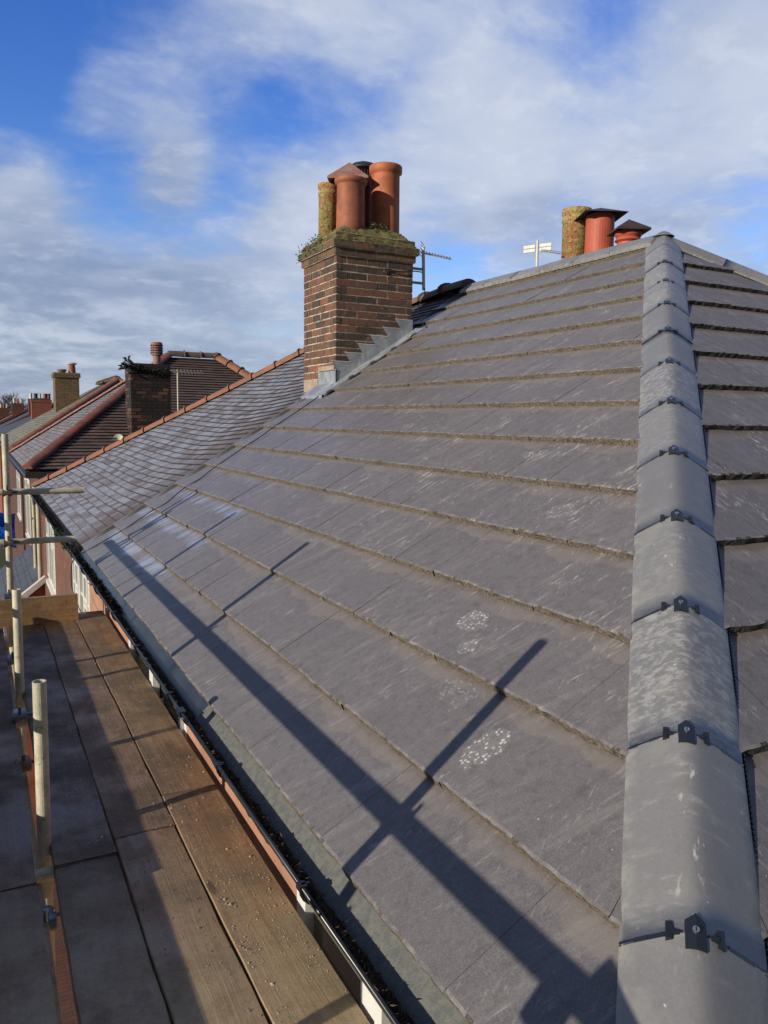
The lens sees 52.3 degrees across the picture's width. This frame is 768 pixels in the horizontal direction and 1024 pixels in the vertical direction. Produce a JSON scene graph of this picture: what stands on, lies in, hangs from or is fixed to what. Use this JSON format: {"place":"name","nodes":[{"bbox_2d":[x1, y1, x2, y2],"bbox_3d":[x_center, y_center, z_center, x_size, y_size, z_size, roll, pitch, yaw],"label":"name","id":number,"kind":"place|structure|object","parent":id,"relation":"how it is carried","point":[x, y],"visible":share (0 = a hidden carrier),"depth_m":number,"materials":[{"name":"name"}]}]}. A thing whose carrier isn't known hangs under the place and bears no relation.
{"place":"outdoors","nodes":[
{"label":"outdoors","id":0,"kind":"place"},
{"bbox_2d":[0,547,5,568],"bbox_3d":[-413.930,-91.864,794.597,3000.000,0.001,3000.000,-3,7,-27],"label":"ground","id":1,"kind":"structure","parent":0,"point":[2,557],"depth_m":38.29,"materials":[{"name":"green plant"}]},
{"bbox_2d":[0,393,25,411],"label":"tree","id":2,"kind":"object","parent":1,"relation":"on","point":[8,399],"visible":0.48,"depth_m":134.44,"materials":[{"name":"brown plant"}]},
{"bbox_2d":[1,397,27,410],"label":"tree","id":3,"kind":"object","parent":1,"relation":"on","point":[22,402],"visible":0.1,"depth_m":140.37,"materials":[{"name":"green plant"}]},
{"bbox_2d":[30,278,621,622],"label":"house","id":4,"kind":"structure","parent":1,"relation":"on","point":[121,478],"depth_m":9.98,"materials":[{"name":"tile"}]},
{"bbox_2d":[32,494,61,529],"bbox_3d":[-4.913,-0.086,11.238,0.133,0.074,5.132,-3,7,-27],"label":"moss clump","id":5,"kind":"object","parent":4,"relation":"on","point":[51,518],"visible":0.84,"depth_m":10.32,"materials":[{"name":"green plant"}]},
{"bbox_2d":[46,519,55,594],"bbox_3d":[-4.748,0.596,11.235,0.140,1.080,1.320,-3,7,-27],"label":"window","id":6,"kind":"structure","parent":4,"relation":"in","point":[51,581],"depth_m":11.28,"materials":[{"name":"white plastic"}]},
{"bbox_2d":[53,528,70,550],"bbox_3d":[-3.462,0.283,8.393,0.123,0.142,1.350,-3,7,-27],"label":"moss clump","id":7,"kind":"object","parent":4,"relation":"on","point":[60,533],"visible":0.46,"depth_m":8.46,"materials":[{"name":"green plant"}]},
{"bbox_2d":[72,558,89,612],"bbox_3d":[-3.093,1.103,8.048,0.078,1.300,1.450,-3,7,-27],"label":"window","id":8,"kind":"structure","parent":4,"relation":"in","point":[81,586],"depth_m":7.96,"materials":[{"name":"white plastic"}]},
{"bbox_2d":[69,161,767,1023],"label":"house","id":9,"kind":"structure","parent":1,"relation":"on","point":[447,627],"depth_m":2.92,"materials":[{"name":"tile"}]},
{"bbox_2d":[66,544,122,612],"bbox_3d":[-2.416,0.495,6.429,0.139,0.084,3.033,-3,7,-27],"label":"moss clump","id":10,"kind":"object","parent":9,"relation":"on","point":[72,548],"visible":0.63,"depth_m":6.07,"materials":[{"name":"green plant"}]},
{"bbox_2d":[128,639,186,740],"bbox_3d":[-1.377,1.407,4.755,0.078,1.210,1.700,-3,7,-27],"label":"window","id":11,"kind":"structure","parent":9,"relation":"in","point":[150,677],"depth_m":4.62,"materials":[{"name":"white plastic"}]},
{"bbox_2d":[71,384,332,611],"bbox_3d":[-1.216,-0.041,6.613,2.497,2.210,2.346,-3,7,-27],"label":"cable","id":12,"kind":"object","parent":9,"relation":"attached to","point":[179,491],"visible":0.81,"depth_m":7.16,"materials":[{"name":"black plastic"}]},
{"bbox_2d":[72,553,414,1023],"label":"gutter","id":13,"kind":"object","parent":9,"relation":"on","point":[386,993],"visible":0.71,"depth_m":2.28,"materials":[{"name":"black plastic"}]},
{"bbox_2d":[295,234,324,263],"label":"weeds","id":14,"kind":"object","parent":9,"relation":"attached to","point":[317,239],"visible":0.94,"depth_m":8.16,"materials":[{"name":"green plant"}]},
{"bbox_2d":[297,890,390,1023],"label":"window","id":15,"kind":"structure","parent":9,"relation":"in","point":[374,1014],"depth_m":2.36,"materials":[{"name":"white plastic"}]},
{"bbox_2d":[302,234,412,253],"bbox_3d":[-0.362,-2.740,7.959,1.270,0.120,0.685,3,7,15],"label":"moss clump","id":16,"kind":"object","parent":9,"relation":"on","point":[348,237],"visible":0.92,"depth_m":7.88,"materials":[{"name":"green plant"}]},
{"bbox_2d":[341,222,386,230],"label":"weeds","id":17,"kind":"object","parent":9,"relation":"on","point":[372,224],"visible":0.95,"depth_m":8.03,"materials":[{"name":"green plant"}]},
{"bbox_2d":[383,268,422,272],"bbox_3d":[0.227,-2.496,8.124,0.540,0.078,0.086,-5,9,-39],"label":"cable","id":18,"kind":"object","parent":9,"relation":"attached to","point":[401,271],"visible":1,"depth_m":8.06,"materials":[{"name":"black plastic"}]},
{"bbox_2d":[417,288,426,327],"bbox_3d":[0.396,-2.148,8.211,0.094,0.457,0.337,1,7,-2],"label":"cable","id":19,"kind":"object","parent":9,"relation":"attached to","point":[418,306],"visible":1,"depth_m":8.23,"materials":[{"name":"black plastic"}]},
{"bbox_2d":[413,240,450,290],"bbox_3d":[0.486,-2.612,8.307,0.457,0.492,0.214,2,7,7],"label":"television aerial","id":20,"kind":"object","parent":9,"relation":"attached to","point":[422,269],"visible":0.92,"depth_m":8.31,"materials":[{"name":"metal"}]},
{"bbox_2d":[523,240,560,266],"bbox_3d":[1.982,-2.747,9.794,0.160,1.300,0.566,-4,8,-34],"label":"television aerial","id":21,"kind":"object","parent":9,"relation":"attached to","point":[543,249],"visible":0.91,"depth_m":9.79,"materials":[{"name":"metal"}]},
{"bbox_2d":[0,404,11,419],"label":"house","id":22,"kind":"structure","parent":0,"point":[4,412],"depth_m":87.24,"materials":[{"name":"brick"}]},
{"bbox_2d":[0,512,16,547],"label":"tarpaulin","id":23,"kind":"object","parent":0,"point":[2,529],"visible":0.49,"depth_m":13.82,"materials":[{"name":"blue plastic"}]},
{"bbox_2d":[0,398,27,424],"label":"house","id":24,"kind":"structure","parent":0,"point":[18,409],"depth_m":71.57,"materials":[{"name":"brick"}]},
{"bbox_2d":[0,544,45,835],"bbox_3d":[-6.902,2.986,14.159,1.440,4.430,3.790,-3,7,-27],"label":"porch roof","id":25,"kind":"structure","parent":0,"point":[27,582],"depth_m":13.21,"materials":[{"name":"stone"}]},
{"bbox_2d":[0,393,53,548],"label":"house","id":26,"kind":"structure","parent":0,"point":[40,406],"depth_m":41.53,"materials":[{"name":"brick"}]},
{"bbox_2d":[0,393,53,435],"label":"house","id":27,"kind":"structure","parent":0,"point":[23,416],"depth_m":57.85,"materials":[{"name":"brick"}]},
{"bbox_2d":[36,836,77,1023],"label":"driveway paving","id":28,"kind":"structure","parent":0,"point":[69,1014],"depth_m":9.75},
{"bbox_2d":[0,434,243,1023],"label":"scaffold","id":29,"kind":"object","parent":28,"relation":"on","point":[42,862],"visible":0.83,"depth_m":3.34,"materials":[{"name":"silver metal"}]},
{"bbox_2d":[0,627,35,891],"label":"scaffold board","id":30,"kind":"object","parent":29,"relation":"on","point":[16,864],"visible":0.91,"depth_m":3.16,"materials":[{"name":"wood"}]},
{"bbox_2d":[0,884,56,1023],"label":"scaffold board","id":31,"kind":"object","parent":29,"relation":"on","point":[26,993],"visible":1,"depth_m":2.26,"materials":[{"name":"wood"}]},
{"bbox_2d":[0,593,78,627],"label":"toe board","id":32,"kind":"object","parent":29,"relation":"attached to","point":[49,609],"visible":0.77,"depth_m":5.95,"materials":[{"name":"brown wood"}]},
{"bbox_2d":[12,624,117,869],"bbox_3d":[-1.876,1.069,4.349,0.217,0.048,3.523,-3,7,-27],"label":"scaffold board","id":33,"kind":"object","parent":29,"relation":"on","point":[79,824],"visible":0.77,"depth_m":3.45,"materials":[{"name":"wood"}]},
{"bbox_2d":[44,620,175,840],"bbox_3d":[-1.700,1.054,4.496,0.233,0.048,3.423,-3,7,-27],"label":"scaffold board","id":34,"kind":"object","parent":29,"relation":"on","point":[137,810],"visible":0.88,"depth_m":3.78,"materials":[{"name":"wood"}]},
{"bbox_2d":[35,647,207,844],"bbox_3d":[-1.648,1.036,4.441,0.624,0.006,3.283,-3,7,-27],"label":"grit","id":35,"kind":"object","parent":34,"relation":"on","point":[110,759],"visible":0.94,"depth_m":3.49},
{"bbox_2d":[54,853,170,1023],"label":"scaffold board","id":36,"kind":"object","parent":29,"relation":"on","point":[113,978],"visible":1,"depth_m":2.33,"materials":[{"name":"wood"}]},
{"bbox_2d":[76,610,214,797],"bbox_3d":[-1.612,1.017,4.830,0.233,0.048,3.408,-3,7,-27],"label":"scaffold board","id":37,"kind":"object","parent":29,"relation":"on","point":[161,743],"visible":0.81,"depth_m":4.16,"materials":[{"name":"brown wood"}]},
{"bbox_2d":[114,825,267,1023],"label":"scaffold board","id":38,"kind":"object","parent":29,"relation":"on","point":[187,1001],"visible":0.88,"depth_m":2.38,"materials":[{"name":"brown wood"}]},
{"bbox_2d":[132,841,261,1022],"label":"grit","id":39,"kind":"object","parent":38,"relation":"on","point":[198,928],"visible":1,"depth_m":2.42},
{"bbox_2d":[162,784,369,1023],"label":"scaffold board","id":40,"kind":"object","parent":29,"relation":"on","point":[305,999],"visible":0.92,"depth_m":2.46,"materials":[{"name":"brown wood"}]},
{"bbox_2d":[170,797,365,1023],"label":"grit","id":41,"kind":"object","parent":40,"relation":"on","point":[230,904],"visible":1,"depth_m":2.47,"materials":[{"name":"gravel"}]},
{"bbox_2d":[0,362,122,558],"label":"house","id":42,"kind":"structure","parent":0,"point":[68,398],"depth_m":29.13,"materials":[{"name":"tile"}]},
{"bbox_2d":[16,470,21,521],"bbox_3d":[-11.710,-0.637,25.152,0.140,1.660,2.120,-3,7,-27],"label":"window","id":43,"kind":"structure","parent":42,"relation":"in","point":[17,473],"depth_m":24.86,"materials":[{"name":"white plastic"}]},
{"bbox_2d":[9,342,249,594],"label":"house","id":44,"kind":"structure","parent":0,"point":[131,403],"depth_m":17.65,"materials":[{"name":"tile"}]},
{"bbox_2d":[24,478,31,545],"bbox_3d":[-9.409,-0.089,20.747,0.140,1.660,2.120,-3,7,-27],"label":"window","id":45,"kind":"structure","parent":44,"relation":"in","point":[27,497],"depth_m":20.94,"materials":[{"name":"white plastic"}]},
{"bbox_2d":[113,434,122,439],"bbox_3d":[-5.848,-1.591,17.199,0.250,0.250,0.045,0,-8,-7],"label":"satellite dish","id":46,"kind":"object","parent":44,"relation":"attached to","point":[119,436],"visible":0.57,"depth_m":17.21,"materials":[{"name":"plastic"}]},
{"bbox_2d":[118,355,133,369],"bbox_3d":[-5.682,-3.266,17.142,0.344,0.320,0.565,-3,7,-27],"label":"fern","id":47,"kind":"object","parent":44,"relation":"attached to","point":[123,363],"visible":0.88,"depth_m":17.05,"materials":[{"name":"green plant"}]},
{"bbox_2d":[123,364,172,376],"bbox_3d":[-5.203,-3.112,17.249,1.067,0.293,0.328,-3,7,-27],"label":"fern","id":48,"kind":"object","parent":44,"relation":"attached to","point":[126,366],"visible":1,"depth_m":17.16,"materials":[{"name":"green plant"}]},
{"bbox_2d":[170,369,204,410],"bbox_3d":[-4.392,-2.481,17.471,0.753,1.403,0.152,-3,7,-27],"label":"television aerial","id":49,"kind":"object","parent":44,"relation":"attached to","point":[177,384],"visible":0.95,"depth_m":17.39,"materials":[{"name":"metal"}]},
{"bbox_2d":[0,0,767,411],"label":"sky","id":50,"kind":"structure","parent":0,"point":[163,163],"materials":[{"name":"blue"}]}
]}

